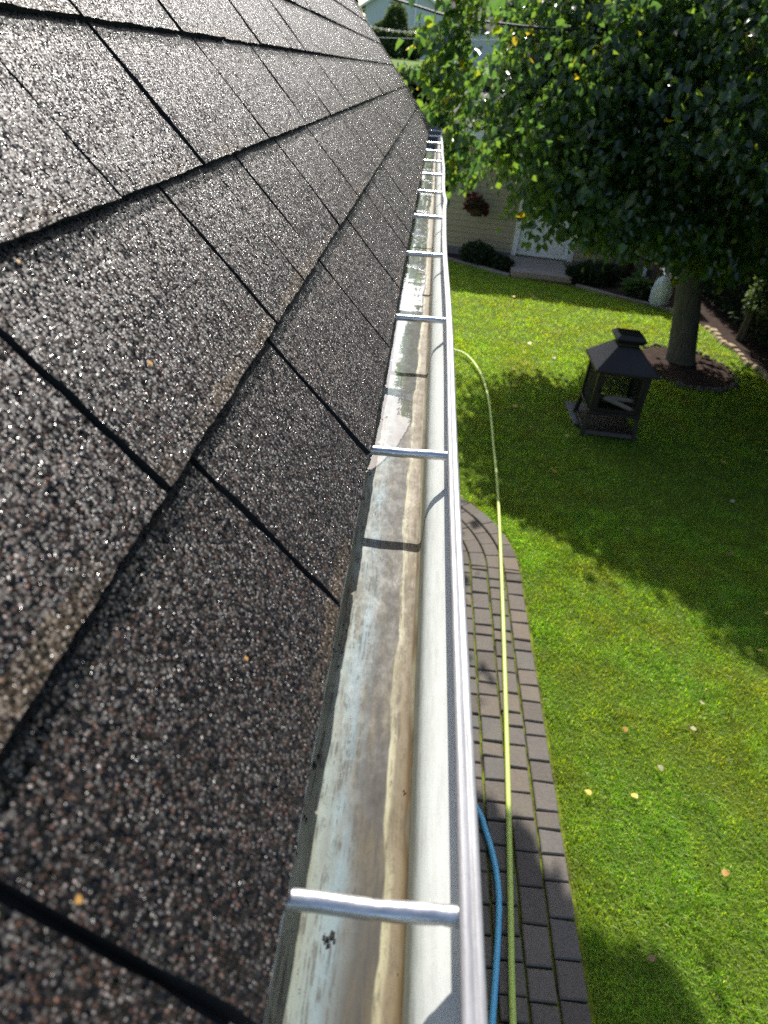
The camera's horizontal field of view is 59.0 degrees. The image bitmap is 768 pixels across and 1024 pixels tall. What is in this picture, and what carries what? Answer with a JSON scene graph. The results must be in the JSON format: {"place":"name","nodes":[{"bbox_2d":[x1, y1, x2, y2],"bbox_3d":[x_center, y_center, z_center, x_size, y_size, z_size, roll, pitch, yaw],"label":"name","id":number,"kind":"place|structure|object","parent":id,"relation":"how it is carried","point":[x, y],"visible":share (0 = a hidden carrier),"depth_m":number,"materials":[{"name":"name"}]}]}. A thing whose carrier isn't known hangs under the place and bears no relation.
{"place":"outdoors","nodes":[
{"label":"outdoors","id":0,"kind":"place"},
{"bbox_2d":[0,0,430,1023],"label":"roof","id":1,"kind":"structure","parent":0,"point":[206,208],"depth_m":0.52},
{"bbox_2d":[74,894,82,903],"bbox_3d":[-0.134,0.171,0.299,0.002,0.003,0.004,7,33,0],"label":"leaf fragment","id":2,"kind":"object","parent":1,"relation":"on","point":[78,899],"visible":1,"depth_m":0.30,"materials":[{"name":"orange plant"}]},
{"bbox_2d":[229,127,487,1023],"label":"gutter","id":3,"kind":"object","parent":1,"relation":"attached to","point":[385,885],"visible":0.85,"depth_m":0.61,"materials":[{"name":"metal"}]},
{"bbox_2d":[322,930,335,946],"bbox_3d":[-0.039,0.309,0.493,0.010,0.001,0.010,-8,36,-21],"label":"moss clump","id":4,"kind":"object","parent":3,"relation":"on","point":[331,936],"visible":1,"depth_m":0.49,"materials":[{"name":"grey plant"}]},
{"bbox_2d":[294,301,427,996],"bbox_3d":[0.046,-0.349,1.510,0.108,0.003,2.713,7,33,0],"label":"gutter grit","id":5,"kind":"object","parent":3,"relation":"on","point":[314,766],"visible":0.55,"depth_m":0.72,"materials":[{"name":"black gravel"}]},
{"bbox_2d":[408,140,435,303],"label":"water","id":6,"kind":"structure","parent":3,"relation":"in","point":[419,226],"depth_m":3.29,"materials":[{"name":"clear liquid"}]},
{"bbox_2d":[370,25,490,34],"bbox_3d":[-1.095,-7.482,9.574,5.803,0.971,0.034,7,33,0],"label":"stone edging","id":7,"kind":"object","parent":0,"point":[393,30],"visible":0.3,"depth_m":9.80,"materials":[{"name":"stone"}]},
{"bbox_2d":[377,37,495,39],"bbox_3d":[-0.995,-8.234,11.468,5.801,0.273,0.008,7,33,0],"label":"washing line","id":8,"kind":"object","parent":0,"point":[413,38],"visible":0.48,"depth_m":11.49,"materials":[{"name":"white metal"}]},
{"bbox_2d":[460,497,595,1023],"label":"path","id":9,"kind":"structure","parent":0,"point":[550,983],"depth_m":3.49,"materials":[{"name":"grey brick"}]},
{"bbox_2d":[454,349,516,1023],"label":"garden hose","id":10,"kind":"object","parent":9,"relation":"on","point":[511,966],"visible":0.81,"depth_m":3.61,"materials":[{"name":"yellow rubber"}]},
{"bbox_2d":[477,804,501,1023],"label":"garden hose","id":11,"kind":"object","parent":9,"relation":"on","point":[495,972],"visible":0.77,"depth_m":2.96,"materials":[{"name":"blue rubber"}]},
{"bbox_2d":[393,0,701,30],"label":"power cable","id":12,"kind":"object","parent":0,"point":[499,23],"visible":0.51,"depth_m":7.29,"materials":[{"name":"black rubber"}]},
{"bbox_2d":[446,89,654,278],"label":"garage","id":13,"kind":"structure","parent":0,"point":[463,226],"depth_m":13.79,"materials":[{"name":"beige"}]},
{"bbox_2d":[463,180,489,217],"bbox_3d":[1.833,-6.331,12.874,0.556,1.389,0.473,7,33,0],"label":"hanging basket","id":14,"kind":"object","parent":13,"relation":"hanging from","point":[476,206],"visible":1,"depth_m":13.05,"materials":[{"name":"brown plastic"}]},
{"bbox_2d":[516,198,570,259],"bbox_3d":[3.330,-6.065,13.501,1.040,1.920,0.054,8,33,3],"label":"door","id":15,"kind":"structure","parent":13,"relation":"in","point":[555,251],"depth_m":13.88,"materials":[{"name":"white paint"}]},
{"bbox_2d":[389,57,767,1023],"bbox_3d":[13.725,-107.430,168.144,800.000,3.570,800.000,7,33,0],"label":"lawn","id":16,"kind":"structure","parent":0,"point":[751,465],"depth_m":4.68,"materials":[{"name":"green plant"}]},
{"bbox_2d":[371,1,425,60],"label":"conical shrub","id":17,"kind":"object","parent":16,"relation":"on","point":[395,13],"visible":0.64,"depth_m":32.37,"materials":[{"name":"green plant"}]},
{"bbox_2d":[358,0,511,66],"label":"neighbour house","id":18,"kind":"structure","parent":16,"relation":"on","point":[374,11],"depth_m":44.65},
{"bbox_2d":[397,61,496,196],"bbox_3d":[-1.737,-8.743,15.861,8.671,3.381,1.820,7,33,0],"label":"hedge","id":19,"kind":"object","parent":16,"relation":"on","point":[411,85],"visible":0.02,"depth_m":14.74,"materials":[{"name":"green plant"}]},
{"bbox_2d":[448,257,510,276],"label":"curb","id":20,"kind":"structure","parent":16,"relation":"on","point":[502,273],"depth_m":13.20,"materials":[{"name":"concrete"}]},
{"bbox_2d":[507,255,571,282],"bbox_3d":[3.042,-4.808,13.441,1.140,0.120,1.300,7,33,0],"label":"doorstep","id":21,"kind":"object","parent":16,"relation":"on","point":[538,269],"depth_m":13.13,"materials":[{"name":"concrete"}]},
{"bbox_2d":[565,401,585,425],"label":"stone slab","id":22,"kind":"structure","parent":16,"relation":"on","point":[570,405],"depth_m":7.86,"materials":[{"name":"grey stone"}]},
{"bbox_2d":[395,0,767,365],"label":"linden tree","id":23,"kind":"object","parent":16,"relation":"on","point":[603,141],"visible":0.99,"depth_m":6.91,"materials":[{"name":"green plant"}]},
{"bbox_2d":[573,328,659,442],"bbox_3d":[2.482,-1.391,7.269,0.650,1.085,0.650,7,33,1],"label":"outdoor fireplace","id":24,"kind":"object","parent":16,"relation":"on","point":[621,355],"visible":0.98,"depth_m":7.18,"materials":[{"name":"brown metal"}]},
{"bbox_2d":[603,396,633,411],"bbox_3d":[2.498,-1.143,7.213,0.363,0.145,0.048,9,33,4],"label":"firewood log","id":25,"kind":"object","parent":24,"relation":"in","point":[618,403],"visible":0.88,"depth_m":7.19,"materials":[{"name":"wood"}]},
{"bbox_2d":[606,395,633,402],"bbox_3d":[2.510,-1.202,7.228,0.304,0.061,0.048,3,33,-5],"label":"firewood log","id":26,"kind":"object","parent":24,"relation":"in","point":[619,398],"visible":1,"depth_m":7.21,"materials":[{"name":"wood"}]},
{"bbox_2d":[593,373,647,415],"bbox_3d":[2.456,-1.224,7.061,0.458,0.430,0.049,7,33,1],"label":"door","id":27,"kind":"structure","parent":24,"relation":"in","point":[642,389],"depth_m":7.10,"materials":[{"name":"brown metal"}]},
{"bbox_2d":[575,284,672,312],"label":"curb","id":28,"kind":"structure","parent":16,"relation":"on","point":[633,300],"depth_m":12.27,"materials":[{"name":"concrete"}]},
{"bbox_2d":[493,0,766,82],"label":"dense tree","id":29,"kind":"object","parent":16,"relation":"on","point":[505,18],"visible":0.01,"depth_m":19.32,"materials":[{"name":"green plant"}]},
{"bbox_2d":[648,955,655,961],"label":"fallen leaf","id":30,"kind":"object","parent":16,"relation":"on","point":[652,958],"visible":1,"depth_m":2.92,"materials":[{"name":"brown plant"}]},
{"bbox_2d":[675,381,684,386],"bbox_3d":[3.872,-1.674,8.877,0.114,0.053,0.078,16,37,6],"label":"edging stone","id":31,"kind":"object","parent":16,"relation":"on","point":[680,383],"visible":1,"depth_m":8.85,"materials":[{"name":"grey stone"}]},
{"bbox_2d":[642,347,733,387],"bbox_3d":[4.213,-2.037,9.503,1.265,0.001,1.560,7,33,0],"label":"mulch bed","id":32,"kind":"object","parent":16,"relation":"on","point":[703,371],"visible":0.65,"depth_m":9.37,"materials":[{"name":"brown soil"}]},
{"bbox_2d":[696,386,703,391],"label":"edging stone","id":33,"kind":"object","parent":16,"relation":"on","point":[699,388],"visible":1,"depth_m":8.78,"materials":[{"name":"grey stone"}]},
{"bbox_2d":[704,387,713,391],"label":"edging stone","id":34,"kind":"object","parent":16,"relation":"on","point":[709,389],"visible":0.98,"depth_m":8.79,"materials":[{"name":"grey stone"}]},
{"bbox_2d":[713,387,722,392],"bbox_3d":[4.333,-1.590,8.827,0.117,0.055,0.080,-6,36,4],"label":"edging stone","id":35,"kind":"object","parent":16,"relation":"on","point":[718,389],"visible":0.98,"depth_m":8.80,"materials":[{"name":"grey stone"}]},
{"bbox_2d":[721,869,729,875],"bbox_3d":[1.643,1.740,3.275,0.031,0.011,0.033,-14,38,-28],"label":"fallen leaf","id":36,"kind":"object","parent":16,"relation":"on","point":[724,872],"visible":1,"depth_m":3.27,"materials":[{"name":"orange plant"}]},
{"bbox_2d":[729,383,738,387],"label":"edging stone","id":37,"kind":"object","parent":16,"relation":"on","point":[732,385],"visible":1,"depth_m":9.00,"materials":[{"name":"grey stone"}]},
{"bbox_2d":[758,370,767,375],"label":"edging stone","id":38,"kind":"object","parent":16,"relation":"on","point":[763,372],"visible":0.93,"depth_m":9.54,"materials":[{"name":"grey stone"}]},
{"bbox_2d":[447,253,767,371],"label":"planting bed","id":39,"kind":"object","parent":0,"point":[712,315],"visible":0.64,"depth_m":11.73,"materials":[{"name":"brown soil"}]},
{"bbox_2d":[458,239,502,266],"bbox_3d":[1.912,-5.094,13.392,0.881,0.556,0.598,-1,34,-12],"label":"shrub","id":40,"kind":"object","parent":39,"relation":"on","point":[484,255],"visible":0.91,"depth_m":13.28,"materials":[{"name":"green plant"}]},
{"bbox_2d":[489,254,515,271],"bbox_3d":[2.306,-4.839,13.225,0.540,0.353,0.457,7,33,0],"label":"shrub","id":41,"kind":"object","parent":39,"relation":"on","point":[505,265],"visible":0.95,"depth_m":13.14,"materials":[{"name":"green plant"}]},
{"bbox_2d":[565,258,622,286],"bbox_3d":[3.996,-4.575,12.975,1.054,0.530,0.713,-8,36,-20],"label":"shrub","id":42,"kind":"object","parent":39,"relation":"on","point":[588,276],"visible":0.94,"depth_m":12.86,"materials":[{"name":"green plant"}]},
{"bbox_2d":[612,241,635,280],"bbox_3d":[4.761,-4.952,13.421,0.482,0.700,0.483,7,33,0],"label":"shrub","id":43,"kind":"object","parent":39,"relation":"on","point":[627,268],"visible":0.22,"depth_m":13.34,"materials":[{"name":"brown plant"}]},
{"bbox_2d":[616,271,655,298],"bbox_3d":[4.692,-4.128,12.406,0.854,0.472,0.828,7,33,0],"label":"hosta","id":44,"kind":"object","parent":39,"relation":"on","point":[631,285],"visible":0.9,"depth_m":12.36,"materials":[{"name":"green plant"}]},
{"bbox_2d":[649,268,671,307],"bbox_3d":[4.872,-3.912,11.894,0.352,0.660,0.264,7,33,0],"label":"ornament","id":45,"kind":"object","parent":39,"relation":"on","point":[661,293],"visible":0.73,"depth_m":11.84,"materials":[{"name":"white"}]},
{"bbox_2d":[708,328,717,333],"bbox_3d":[5.366,-2.945,11.053,0.142,0.063,0.192,13,34,10],"label":"edging stone","id":46,"kind":"object","parent":39,"relation":"on","point":[711,330],"visible":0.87,"depth_m":11.01,"materials":[{"name":"beige stone"}]},
{"bbox_2d":[711,332,721,336],"bbox_3d":[5.351,-2.844,10.905,0.124,0.055,0.168,6,33,0],"label":"edging stone","id":47,"kind":"object","parent":39,"relation":"on","point":[714,334],"visible":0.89,"depth_m":10.88,"materials":[{"name":"beige stone"}]},
{"bbox_2d":[718,339,727,344],"bbox_3d":[5.306,-2.650,10.605,0.116,0.052,0.158,8,33,3],"label":"edging stone","id":48,"kind":"object","parent":39,"relation":"on","point":[721,341],"visible":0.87,"depth_m":10.57,"materials":[{"name":"beige stone"}]},
{"bbox_2d":[723,343,737,349],"bbox_3d":[5.337,-2.551,10.451,0.138,0.061,0.187,-5,35,-17],"label":"edging stone","id":49,"kind":"object","parent":39,"relation":"on","point":[730,346],"visible":0.91,"depth_m":10.41,"materials":[{"name":"beige stone"}]},
{"bbox_2d":[703,270,767,353],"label":"hedge","id":50,"kind":"object","parent":39,"relation":"on","point":[728,303],"visible":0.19,"depth_m":11.46,"materials":[{"name":"green plant"}]},
{"bbox_2d":[743,360,753,366],"bbox_3d":[5.301,-2.157,9.849,0.130,0.058,0.176,13,34,10],"label":"edging stone","id":51,"kind":"object","parent":39,"relation":"on","point":[749,362],"visible":0.91,"depth_m":9.80,"materials":[{"name":"beige stone"}]},
{"bbox_2d":[735,267,767,340],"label":"vine","id":52,"kind":"object","parent":39,"relation":"on","point":[754,307],"visible":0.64,"depth_m":10.42,"materials":[{"name":"green plant"}]},
{"bbox_2d":[751,364,762,370],"bbox_3d":[5.335,-2.054,9.698,0.129,0.057,0.175,10,33,6],"label":"edging stone","id":53,"kind":"object","parent":39,"relation":"on","point":[758,367],"visible":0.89,"depth_m":9.64,"materials":[{"name":"beige stone"}]}
]}

